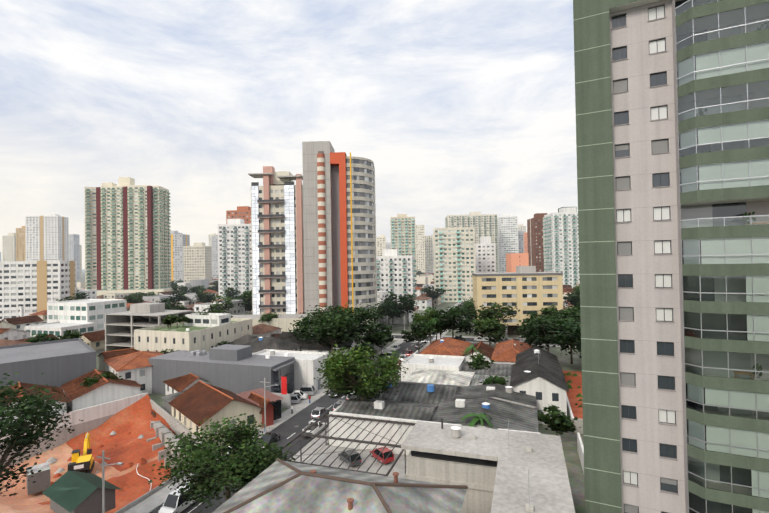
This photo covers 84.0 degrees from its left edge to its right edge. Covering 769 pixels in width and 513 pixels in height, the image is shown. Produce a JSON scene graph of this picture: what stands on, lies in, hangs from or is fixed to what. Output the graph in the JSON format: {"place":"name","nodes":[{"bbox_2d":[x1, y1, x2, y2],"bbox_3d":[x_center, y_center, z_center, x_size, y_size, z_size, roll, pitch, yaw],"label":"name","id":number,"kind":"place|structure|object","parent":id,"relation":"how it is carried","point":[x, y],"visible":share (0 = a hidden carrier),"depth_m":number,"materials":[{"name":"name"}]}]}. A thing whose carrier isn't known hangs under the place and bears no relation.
{"place":"outdoors","nodes":[
{"label":"outdoors","id":0,"kind":"place"},
{"bbox_2d":[0,0,577,268],"label":"sky","id":1,"kind":"structure","parent":0,"point":[458,107],"materials":[{"name":"white"}]},
{"bbox_2d":[0,269,584,512],"bbox_3d":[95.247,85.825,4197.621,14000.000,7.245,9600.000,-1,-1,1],"label":"ground","id":2,"kind":"structure","parent":0,"point":[135,418],"depth_m":70.55,"materials":[{"name":"soil"}]},
{"bbox_2d":[0,393,218,512],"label":"construction site","id":3,"kind":"object","parent":2,"relation":"on","point":[73,489],"visible":0.77,"depth_m":58.95,"materials":[{"name":"soil"}]},
{"bbox_2d":[0,141,579,340],"bbox_3d":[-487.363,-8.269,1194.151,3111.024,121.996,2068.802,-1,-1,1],"label":"high-rise buildings","id":4,"kind":"structure","parent":2,"relation":"on","point":[286,248],"depth_m":263.99,"materials":[{"name":"concrete"}]},
{"bbox_2d":[0,270,582,512],"bbox_3d":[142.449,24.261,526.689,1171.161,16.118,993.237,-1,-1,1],"label":"trees","id":5,"kind":"object","parent":2,"relation":"on","point":[5,456],"visible":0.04,"depth_m":70.13,"materials":[{"name":"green plant"}]},
{"bbox_2d":[0,271,583,512],"bbox_3d":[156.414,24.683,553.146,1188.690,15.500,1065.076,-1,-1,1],"label":"low-rise buildings","id":6,"kind":"structure","parent":2,"relation":"on","point":[512,460],"depth_m":74.50,"materials":[{"name":"concrete"}]},
{"bbox_2d":[42,302,582,512],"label":"streets","id":7,"kind":"object","parent":2,"relation":"on","point":[287,426],"visible":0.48,"depth_m":67.31,"materials":[{"name":"grey asphalt"}]},
{"bbox_2d":[158,326,523,512],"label":"cars","id":8,"kind":"object","parent":7,"relation":"on","point":[172,503],"visible":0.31,"depth_m":65.36,"materials":[{"name":"silver metal"}]},
{"bbox_2d":[573,0,768,512],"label":"green building","id":9,"kind":"structure","parent":2,"relation":"on","point":[672,119],"depth_m":37.52,"materials":[{"name":"tile"}]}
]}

